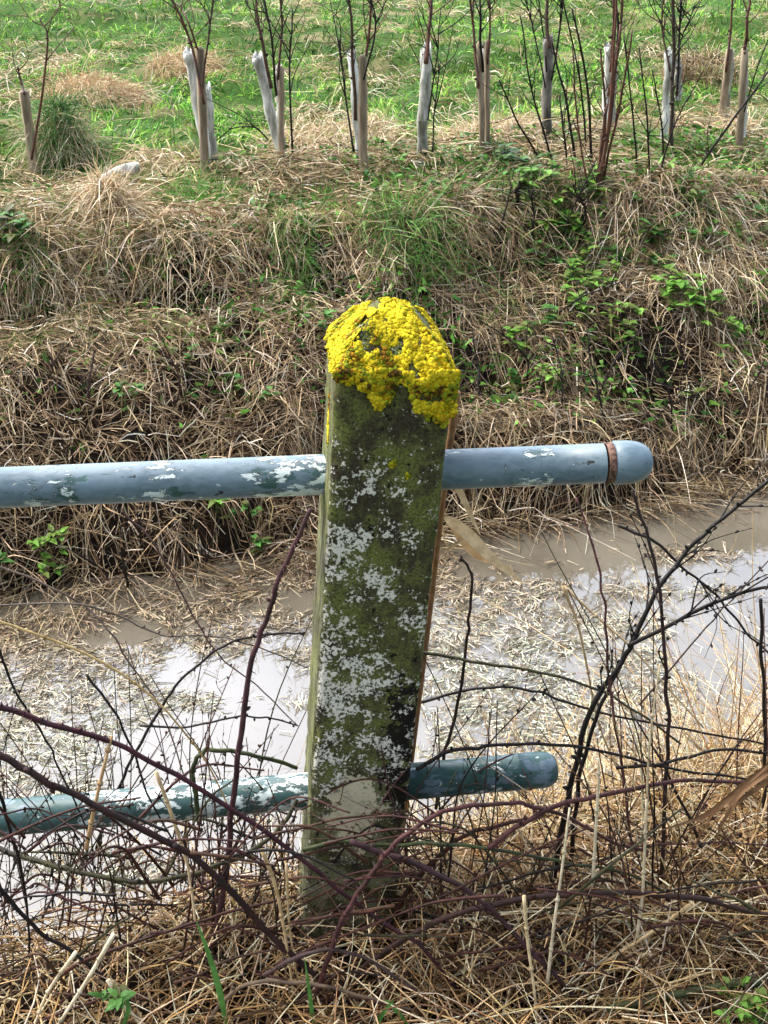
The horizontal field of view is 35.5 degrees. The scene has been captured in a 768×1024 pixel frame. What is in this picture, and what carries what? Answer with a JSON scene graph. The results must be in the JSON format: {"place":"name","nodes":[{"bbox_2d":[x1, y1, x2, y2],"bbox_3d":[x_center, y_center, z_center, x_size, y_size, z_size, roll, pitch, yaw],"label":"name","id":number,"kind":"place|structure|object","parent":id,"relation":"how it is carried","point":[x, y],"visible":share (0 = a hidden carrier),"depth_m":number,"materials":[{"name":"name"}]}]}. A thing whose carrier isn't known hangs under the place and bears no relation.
{"place":"outdoors","nodes":[
{"label":"outdoors","id":0,"kind":"place"},
{"bbox_2d":[0,129,605,408],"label":"grass","id":1,"kind":"structure","parent":0,"point":[281,210],"depth_m":4.17,"materials":[{"name":"plant"}]},
{"bbox_2d":[0,0,767,1023],"bbox_3d":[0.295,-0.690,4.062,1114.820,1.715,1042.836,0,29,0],"label":"ground","id":2,"kind":"structure","parent":0,"point":[14,10],"depth_m":4.12,"materials":[{"name":"brown plant"}]},
{"bbox_2d":[0,204,35,247],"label":"weed","id":3,"kind":"object","parent":2,"relation":"on","point":[18,223],"visible":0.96,"depth_m":3.88,"materials":[{"name":"green plant"}]},
{"bbox_2d":[0,208,67,333],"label":"grass tuft","id":4,"kind":"object","parent":2,"relation":"on","point":[34,250],"visible":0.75,"depth_m":3.90,"materials":[{"name":"green plant"}]},
{"bbox_2d":[4,0,78,172],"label":"sapling","id":5,"kind":"object","parent":2,"relation":"on","point":[24,98],"visible":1,"depth_m":4.74,"materials":[{"name":"beige plastic"}]},
{"bbox_2d":[26,524,69,585],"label":"weed","id":6,"kind":"object","parent":2,"relation":"on","point":[37,542],"visible":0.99,"depth_m":3.48,"materials":[{"name":"green plant"}]},
{"bbox_2d":[2,69,123,181],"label":"grass tussock","id":7,"kind":"object","parent":2,"relation":"on","point":[67,114],"depth_m":4.88,"materials":[{"name":"green plant"}]},
{"bbox_2d":[0,196,133,347],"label":"grass tussock","id":8,"kind":"object","parent":2,"relation":"on","point":[46,238],"depth_m":3.92,"materials":[{"name":"plant"}]},
{"bbox_2d":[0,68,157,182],"bbox_3d":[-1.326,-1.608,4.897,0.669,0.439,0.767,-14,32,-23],"label":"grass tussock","id":9,"kind":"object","parent":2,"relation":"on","point":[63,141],"depth_m":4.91,"materials":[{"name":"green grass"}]},
{"bbox_2d":[16,122,188,279],"bbox_3d":[-0.948,-1.040,4.093,0.611,0.585,0.635,0,29,0],"label":"grass tussock","id":10,"kind":"object","parent":2,"relation":"on","point":[108,184],"depth_m":4.07,"materials":[{"name":"plant"}]},
{"bbox_2d":[27,17,181,117],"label":"grass tussock","id":11,"kind":"object","parent":2,"relation":"on","point":[85,82],"depth_m":5.66,"materials":[{"name":"plant"}]},
{"bbox_2d":[44,317,198,428],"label":"bare shrub","id":12,"kind":"object","parent":2,"relation":"on","point":[88,392],"visible":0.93,"depth_m":3.62,"materials":[{"name":"brown plant"}]},
{"bbox_2d":[30,405,219,593],"bbox_3d":[-0.713,-0.009,3.358,0.498,0.613,0.330,0,29,0],"label":"bare shrub","id":13,"kind":"object","parent":2,"relation":"on","point":[125,573],"visible":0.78,"depth_m":3.44,"materials":[{"name":"brown plant"}]},
{"bbox_2d":[74,188,281,334],"bbox_3d":[-0.728,-0.836,4.063,0.805,0.419,0.660,0,29,0],"label":"grass tussock","id":14,"kind":"object","parent":2,"relation":"on","point":[188,244],"depth_m":4.01,"materials":[{"name":"plant"}]},
{"bbox_2d":[109,21,252,88],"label":"grass tussock","id":15,"kind":"object","parent":2,"relation":"on","point":[172,58],"depth_m":6.42,"materials":[{"name":"plant"}]},
{"bbox_2d":[0,751,373,1020],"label":"bramble cane","id":16,"kind":"object","parent":2,"relation":"on","point":[51,786],"visible":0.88,"depth_m":1.55,"materials":[{"name":"brown plant"}]},
{"bbox_2d":[163,0,230,176],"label":"sapling","id":17,"kind":"object","parent":2,"relation":"on","point":[202,105],"visible":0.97,"depth_m":4.41,"materials":[{"name":"white plastic"}]},
{"bbox_2d":[134,154,275,217],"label":"grass tuft","id":18,"kind":"object","parent":2,"relation":"on","point":[188,194],"visible":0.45,"depth_m":4.29,"materials":[{"name":"plant"}]},
{"bbox_2d":[220,500,273,559],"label":"weed","id":19,"kind":"object","parent":2,"relation":"on","point":[258,541],"visible":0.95,"depth_m":3.61,"materials":[{"name":"green plant"}]},
{"bbox_2d":[206,0,314,162],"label":"sapling","id":20,"kind":"object","parent":2,"relation":"on","point":[275,120],"visible":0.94,"depth_m":4.45,"materials":[{"name":"white plastic"}]},
{"bbox_2d":[250,177,326,271],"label":"grass tuft","id":21,"kind":"object","parent":2,"relation":"on","point":[300,219],"visible":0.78,"depth_m":4.09,"materials":[{"name":"green plant"}]},
{"bbox_2d":[248,226,341,306],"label":"grass tuft","id":22,"kind":"object","parent":2,"relation":"on","point":[302,275],"visible":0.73,"depth_m":4.10,"materials":[{"name":"green plant"}]},
{"bbox_2d":[227,190,382,315],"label":"grass tussock","id":23,"kind":"object","parent":2,"relation":"on","point":[322,253],"depth_m":4.10,"materials":[{"name":"plant"}]},
{"bbox_2d":[0,296,652,949],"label":"fence","id":24,"kind":"object","parent":2,"relation":"on","point":[382,470],"visible":0.97,"depth_m":1.54,"materials":[{"name":"concrete"}]},
{"bbox_2d":[423,651,680,744],"bbox_3d":[0.234,0.271,1.781,0.419,0.113,0.017,6,30,10],"label":"bramble cane","id":25,"kind":"object","parent":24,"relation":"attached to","point":[456,658],"visible":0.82,"depth_m":1.76,"materials":[{"name":"brown plant"}]},
{"bbox_2d":[241,96,435,159],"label":"grass tussock","id":26,"kind":"object","parent":2,"relation":"on","point":[333,127],"depth_m":4.98,"materials":[{"name":"plant"}]},
{"bbox_2d":[318,0,393,182],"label":"sapling","id":27,"kind":"object","parent":2,"relation":"on","point":[359,89],"visible":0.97,"depth_m":4.29,"materials":[{"name":"white plastic"}]},
{"bbox_2d":[0,532,767,1023],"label":"twig tangle","id":28,"kind":"object","parent":2,"relation":"on","point":[100,854],"visible":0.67,"depth_m":1.71,"materials":[{"name":"brown plant"}]},
{"bbox_2d":[0,791,32,959],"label":"bramble cane","id":29,"kind":"object","parent":28,"relation":"in","point":[29,939],"visible":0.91,"depth_m":1.64,"materials":[{"name":"brown plant"}]},
{"bbox_2d":[0,566,200,832],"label":"bramble cane","id":30,"kind":"object","parent":28,"relation":"in","point":[86,609],"visible":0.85,"depth_m":1.82,"materials":[{"name":"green plant"}]},
{"bbox_2d":[0,620,240,831],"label":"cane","id":31,"kind":"object","parent":28,"relation":"on","point":[100,661],"visible":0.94,"depth_m":1.60,"materials":[{"name":"plant"}]},
{"bbox_2d":[85,674,209,894],"bbox_3d":[-0.343,0.401,1.754,0.212,0.319,0.015,20,35,32],"label":"bramble cane","id":32,"kind":"object","parent":28,"relation":"attached to","point":[123,731],"visible":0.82,"depth_m":1.75,"materials":[{"name":"brown plant"}]},
{"bbox_2d":[0,798,298,884],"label":"bramble cane","id":33,"kind":"object","parent":28,"relation":"on","point":[69,870],"visible":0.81,"depth_m":1.71,"materials":[{"name":"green plant"}]},
{"bbox_2d":[0,602,308,668],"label":"bramble cane","id":34,"kind":"object","parent":28,"relation":"on","point":[93,607],"visible":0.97,"depth_m":1.81,"materials":[{"name":"brown plant"}]},
{"bbox_2d":[47,895,296,985],"bbox_3d":[-0.296,0.602,1.668,0.355,0.123,0.022,-4,29,-7],"label":"bramble cane","id":35,"kind":"object","parent":28,"relation":"on","point":[95,956],"visible":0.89,"depth_m":1.65,"materials":[{"name":"brown plant"}]},
{"bbox_2d":[154,771,196,928],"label":"dry stalk","id":36,"kind":"object","parent":28,"relation":"in","point":[164,795],"visible":0.91,"depth_m":1.62,"materials":[{"name":"plant"}]},
{"bbox_2d":[95,631,304,848],"bbox_3d":[-0.289,0.349,1.850,0.348,0.365,0.021,-7,30,-12],"label":"bramble cane","id":37,"kind":"object","parent":28,"relation":"attached to","point":[171,693],"visible":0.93,"depth_m":1.80,"materials":[{"name":"brown plant"}]},
{"bbox_2d":[121,508,296,724],"bbox_3d":[-0.275,0.169,1.869,0.295,0.326,0.021,13,32,22],"label":"bramble cane","id":38,"kind":"object","parent":28,"relation":"on","point":[162,558],"visible":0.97,"depth_m":1.87,"materials":[{"name":"brown plant"}]},
{"bbox_2d":[187,747,297,824],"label":"bramble cane","id":39,"kind":"object","parent":28,"relation":"in","point":[224,751],"visible":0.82,"depth_m":1.73,"materials":[{"name":"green plant stem"}]},
{"bbox_2d":[416,739,763,781],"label":"bramble cane","id":40,"kind":"object","parent":28,"relation":"on","point":[441,754],"visible":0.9,"depth_m":1.67,"materials":[{"name":"brown plant"}]},
{"bbox_2d":[616,748,766,769],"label":"bramble cane","id":41,"kind":"object","parent":40,"relation":"on","point":[665,762],"visible":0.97,"depth_m":1.67,"materials":[{"name":"brown plant"}]},
{"bbox_2d":[656,763,767,846],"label":"dry leaf bundle","id":42,"kind":"object","parent":28,"relation":"hanging from","point":[735,798],"visible":0.99,"depth_m":1.58,"materials":[{"name":"plant"}]},
{"bbox_2d":[0,0,767,295],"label":"grass","id":43,"kind":"structure","parent":2,"relation":"on","point":[221,114],"depth_m":6.71,"materials":[{"name":"green plant"}]},
{"bbox_2d":[0,121,767,458],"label":"ground cover","id":44,"kind":"object","parent":2,"relation":"on","point":[698,129],"visible":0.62,"depth_m":4.31,"materials":[{"name":"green plant"}]},
{"bbox_2d":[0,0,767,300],"bbox_3d":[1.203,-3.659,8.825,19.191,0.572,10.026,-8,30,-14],"label":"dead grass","id":45,"kind":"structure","parent":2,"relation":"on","point":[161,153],"depth_m":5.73,"materials":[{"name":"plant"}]},
{"bbox_2d":[0,512,767,1023],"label":"dead grass","id":46,"kind":"structure","parent":2,"relation":"on","point":[706,968],"depth_m":1.79,"materials":[{"name":"plant"}]},
{"bbox_2d":[0,885,144,1013],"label":"bramble cane","id":47,"kind":"object","parent":46,"relation":"on","point":[15,907],"visible":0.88,"depth_m":1.65,"materials":[{"name":"brown plant"}]},
{"bbox_2d":[57,933,115,1023],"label":"dry stalk","id":48,"kind":"object","parent":46,"relation":"on","point":[95,965],"visible":1,"depth_m":1.63,"materials":[{"name":"plant"}]},
{"bbox_2d":[88,982,135,1012],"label":"weed","id":49,"kind":"object","parent":46,"relation":"on","point":[122,998],"visible":0.97,"depth_m":1.62,"materials":[{"name":"green plant"}]},
{"bbox_2d":[197,922,227,1023],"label":"grass sprout","id":50,"kind":"object","parent":46,"relation":"on","point":[218,986],"depth_m":1.62,"materials":[{"name":"green plant"}]},
{"bbox_2d":[0,701,457,989],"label":"bramble cane","id":51,"kind":"object","parent":46,"relation":"on","point":[85,733],"visible":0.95,"depth_m":1.58,"materials":[{"name":"brown plant"}]},
{"bbox_2d":[84,735,112,849],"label":"dry stalk","id":52,"kind":"object","parent":51,"relation":"attached to","point":[99,783],"visible":0.94,"depth_m":1.55,"materials":[{"name":"plant"}]},
{"bbox_2d":[213,508,311,937],"bbox_3d":[-0.170,0.319,1.630,0.172,0.707,0.031,-8,30,-14],"label":"bramble cane","id":53,"kind":"object","parent":46,"relation":"on","point":[245,708],"visible":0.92,"depth_m":1.58,"materials":[{"name":"brown plant"}]},
{"bbox_2d":[260,848,294,999],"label":"dry stalk","id":54,"kind":"object","parent":46,"relation":"on","point":[273,879],"visible":0.82,"depth_m":1.63,"materials":[{"name":"plant"}]},
{"bbox_2d":[203,978,414,1023],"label":"bramble cane","id":55,"kind":"object","parent":46,"relation":"on","point":[227,997],"visible":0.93,"depth_m":1.64,"materials":[{"name":"brown plant"}]},
{"bbox_2d":[262,946,416,991],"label":"bramble cane","id":56,"kind":"object","parent":46,"relation":"on","point":[284,962],"visible":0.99,"depth_m":1.64,"materials":[{"name":"brown plant"}]},
{"bbox_2d":[434,555,473,809],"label":"bare branch","id":57,"kind":"object","parent":46,"relation":"on","point":[461,681],"visible":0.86,"depth_m":1.79,"materials":[{"name":"black plant"}]},
{"bbox_2d":[403,391,519,832],"bbox_3d":[0.105,0.225,1.774,0.202,0.850,0.040,25,38,38],"label":"reed stalk","id":58,"kind":"object","parent":46,"relation":"on","point":[466,536],"visible":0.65,"depth_m":1.65,"materials":[{"name":"plant"}]},
{"bbox_2d":[349,838,595,1023],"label":"bramble cane","id":59,"kind":"object","parent":46,"relation":"on","point":[371,848],"visible":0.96,"depth_m":1.64,"materials":[{"name":"brown plant"}]},
{"bbox_2d":[314,797,647,993],"bbox_3d":[0.144,0.506,1.675,0.512,0.289,0.022,-10,30,-17],"label":"bramble cane","id":60,"kind":"object","parent":46,"relation":"on","point":[361,888],"visible":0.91,"depth_m":1.61,"materials":[{"name":"brown plant"}]},
{"bbox_2d":[302,839,687,903],"bbox_3d":[0.172,0.522,1.698,0.568,0.196,0.037,-3,29,-6],"label":"bramble cane","id":61,"kind":"object","parent":46,"relation":"on","point":[402,845],"visible":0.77,"depth_m":1.65,"materials":[{"name":"brown plant"}]},
{"bbox_2d":[487,776,767,849],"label":"bramble cane","id":62,"kind":"object","parent":61,"relation":"on","point":[511,830],"visible":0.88,"depth_m":1.65,"materials":[{"name":"brown plant"}]},
{"bbox_2d":[545,807,570,992],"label":"dry stalk","id":63,"kind":"object","parent":46,"relation":"on","point":[557,898],"visible":0.96,"depth_m":1.62,"materials":[{"name":"plant"}]},
{"bbox_2d":[421,684,763,744],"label":"bramble cane","id":64,"kind":"object","parent":46,"relation":"on","point":[543,692],"visible":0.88,"depth_m":1.84,"materials":[{"name":"brown plant"}]},
{"bbox_2d":[567,623,637,871],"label":"bare branch","id":65,"kind":"object","parent":46,"relation":"on","point":[588,743],"visible":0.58,"depth_m":1.81,"materials":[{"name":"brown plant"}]},
{"bbox_2d":[575,497,634,845],"bbox_3d":[0.319,0.250,1.740,0.153,0.562,0.021,21,35,33],"label":"bare branch","id":66,"kind":"object","parent":46,"relation":"on","point":[607,662],"visible":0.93,"depth_m":1.72,"materials":[{"name":"black plant"}]},
{"bbox_2d":[624,490,675,886],"bbox_3d":[0.384,0.269,1.737,0.036,0.639,0.149,-20,35,-31],"label":"bare branch","id":67,"kind":"object","parent":46,"relation":"on","point":[662,618],"visible":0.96,"depth_m":1.68,"materials":[{"name":"brown plant"}]},
{"bbox_2d":[549,456,767,881],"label":"bare branch","id":68,"kind":"object","parent":46,"relation":"on","point":[624,655],"visible":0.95,"depth_m":1.71,"materials":[{"name":"brown plant"}]},
{"bbox_2d":[564,586,704,727],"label":"dry stalk","id":69,"kind":"object","parent":68,"relation":"attached to","point":[624,641],"visible":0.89,"depth_m":1.72,"materials":[{"name":"plant"}]},
{"bbox_2d":[561,586,630,797],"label":"dry stalk","id":70,"kind":"object","parent":69,"relation":"attached to","point":[577,623],"visible":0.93,"depth_m":1.76,"materials":[{"name":"plant"}]},
{"bbox_2d":[617,524,767,656],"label":"bare branch","id":71,"kind":"object","parent":68,"relation":"attached to","point":[703,584],"visible":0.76,"depth_m":1.73,"materials":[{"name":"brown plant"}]},
{"bbox_2d":[627,569,767,647],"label":"bare branch","id":72,"kind":"object","parent":68,"relation":"attached to","point":[693,610],"visible":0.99,"depth_m":1.67,"materials":[{"name":"brown plant"}]},
{"bbox_2d":[606,971,767,1014],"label":"bramble cane","id":73,"kind":"object","parent":46,"relation":"on","point":[680,994],"visible":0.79,"depth_m":1.66,"materials":[{"name":"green plant"}]},
{"bbox_2d":[759,598,767,807],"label":"bare branch","id":74,"kind":"object","parent":46,"relation":"on","point":[764,758],"visible":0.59,"depth_m":1.73,"materials":[{"name":"black plant"}]},
{"bbox_2d":[314,154,523,310],"bbox_3d":[0.087,-0.968,4.138,0.658,0.545,0.659,-16,33,-26],"label":"grass tuft","id":75,"kind":"object","parent":2,"relation":"on","point":[395,200],"visible":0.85,"depth_m":4.13,"materials":[{"name":"green plant"}]},
{"bbox_2d":[403,0,493,170],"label":"sapling","id":76,"kind":"object","parent":2,"relation":"on","point":[425,89],"visible":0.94,"depth_m":4.35,"materials":[{"name":"grey plastic"}]},
{"bbox_2d":[378,814,543,946],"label":"bramble cane","id":77,"kind":"object","parent":2,"relation":"on","point":[446,850],"visible":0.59,"depth_m":1.76,"materials":[{"name":"brown plant"}]},
{"bbox_2d":[381,157,542,269],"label":"grass tussock","id":78,"kind":"object","parent":2,"relation":"on","point":[472,197],"depth_m":4.29,"materials":[{"name":"plant"}]},
{"bbox_2d":[469,0,500,164],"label":"sapling","id":79,"kind":"object","parent":2,"relation":"on","point":[481,50],"visible":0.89,"depth_m":4.48,"materials":[{"name":"beige plastic"}]},
{"bbox_2d":[409,79,602,160],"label":"grass tussock","id":80,"kind":"object","parent":2,"relation":"on","point":[511,122],"depth_m":5.01,"materials":[{"name":"plant"}]},
{"bbox_2d":[492,143,555,177],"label":"weed","id":81,"kind":"object","parent":2,"relation":"on","point":[504,153],"visible":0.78,"depth_m":4.54,"materials":[{"name":"green plant"}]},
{"bbox_2d":[511,0,562,147],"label":"sapling","id":82,"kind":"object","parent":2,"relation":"on","point":[548,71],"visible":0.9,"depth_m":4.77,"materials":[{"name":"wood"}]},
{"bbox_2d":[476,0,598,165],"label":"bare shrub","id":83,"kind":"object","parent":2,"relation":"on","point":[589,109],"visible":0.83,"depth_m":4.53,"materials":[{"name":"brown plant"}]},
{"bbox_2d":[486,122,602,293],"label":"bare shrub","id":84,"kind":"object","parent":2,"relation":"on","point":[516,191],"visible":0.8,"depth_m":4.27,"materials":[{"name":"brown plant"}]},
{"bbox_2d":[328,885,767,996],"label":"bramble cane","id":85,"kind":"object","parent":2,"relation":"on","point":[494,905],"visible":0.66,"depth_m":1.67,"materials":[{"name":"brown plant"}]},
{"bbox_2d":[524,218,584,282],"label":"weed","id":86,"kind":"object","parent":2,"relation":"on","point":[543,254],"visible":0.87,"depth_m":4.32,"materials":[{"name":"green plant"}]},
{"bbox_2d":[512,157,615,244],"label":"weed","id":87,"kind":"object","parent":2,"relation":"on","point":[549,173],"visible":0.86,"depth_m":4.37,"materials":[{"name":"green plant"}]},
{"bbox_2d":[460,253,672,424],"bbox_3d":[0.598,-0.595,3.993,0.704,0.594,0.468,-16,33,-26],"label":"bare shrub","id":88,"kind":"object","parent":2,"relation":"on","point":[560,367],"visible":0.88,"depth_m":3.95,"materials":[{"name":"brown plant"}]},
{"bbox_2d":[559,245,620,297],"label":"weed","id":89,"kind":"object","parent":2,"relation":"on","point":[592,278],"visible":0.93,"depth_m":4.27,"materials":[{"name":"green plant"}]},
{"bbox_2d":[551,0,658,210],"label":"bare shrub","id":90,"kind":"object","parent":2,"relation":"on","point":[604,140],"visible":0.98,"depth_m":4.27,"materials":[{"name":"brown plant"}]},
{"bbox_2d":[593,0,652,130],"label":"sapling","id":91,"kind":"object","parent":2,"relation":"on","point":[607,65],"visible":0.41,"depth_m":5.00,"materials":[{"name":"white plastic"}]},
{"bbox_2d":[518,111,767,347],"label":"grass tussock","id":92,"kind":"object","parent":2,"relation":"on","point":[762,259],"depth_m":4.36,"materials":[{"name":"plant"}]},
{"bbox_2d":[603,195,683,274],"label":"weed","id":93,"kind":"object","parent":2,"relation":"on","point":[656,229],"visible":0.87,"depth_m":4.34,"materials":[{"name":"green plant"}]},
{"bbox_2d":[636,0,707,153],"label":"sapling","id":94,"kind":"object","parent":2,"relation":"on","point":[672,63],"visible":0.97,"depth_m":4.72,"materials":[{"name":"white plastic"}]},
{"bbox_2d":[609,16,767,192],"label":"bare shrub","id":95,"kind":"object","parent":2,"relation":"on","point":[648,131],"visible":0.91,"depth_m":4.36,"materials":[{"name":"brown plant"}]},
{"bbox_2d":[650,263,727,320],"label":"weed","id":96,"kind":"object","parent":2,"relation":"on","point":[681,285],"visible":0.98,"depth_m":4.20,"materials":[{"name":"green plant"}]},
{"bbox_2d":[618,7,767,92],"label":"grass tussock","id":97,"kind":"object","parent":2,"relation":"on","point":[698,62],"depth_m":6.32,"materials":[{"name":"plant"}]},
{"bbox_2d":[628,316,767,449],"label":"bare shrub","id":98,"kind":"object","parent":2,"relation":"on","point":[696,396],"visible":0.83,"depth_m":4.08,"materials":[{"name":"brown plant"}]},
{"bbox_2d":[667,185,740,260],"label":"weed","id":99,"kind":"object","parent":2,"relation":"on","point":[693,233],"visible":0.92,"depth_m":4.35,"materials":[{"name":"green plant"}]},
{"bbox_2d":[681,82,767,154],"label":"grass tussock","id":100,"kind":"object","parent":2,"relation":"on","point":[750,125],"depth_m":5.15,"materials":[{"name":"plant"}]},
{"bbox_2d":[717,0,735,121],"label":"sapling","id":101,"kind":"object","parent":2,"relation":"on","point":[728,70],"visible":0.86,"depth_m":5.29,"materials":[{"name":"grey plastic"}]},
{"bbox_2d":[712,976,767,1023],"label":"weed","id":102,"kind":"object","parent":2,"relation":"on","point":[755,999],"visible":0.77,"depth_m":1.62,"materials":[{"name":"green plant"}]},
{"bbox_2d":[735,0,767,154],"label":"sapling","id":103,"kind":"object","parent":2,"relation":"on","point":[742,118],"visible":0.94,"depth_m":4.80,"materials":[{"name":"white plastic"}]},
{"bbox_2d":[0,479,767,964],"bbox_3d":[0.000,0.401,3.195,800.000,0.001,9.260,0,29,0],"label":"water","id":104,"kind":"structure","parent":0,"point":[268,675],"depth_m":3.22,"materials":[{"name":"liquid"}]},
{"bbox_2d":[0,476,767,929],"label":"reed litter","id":105,"kind":"object","parent":104,"relation":"on","point":[136,692],"visible":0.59,"depth_m":3.21,"materials":[{"name":"beige plant"}]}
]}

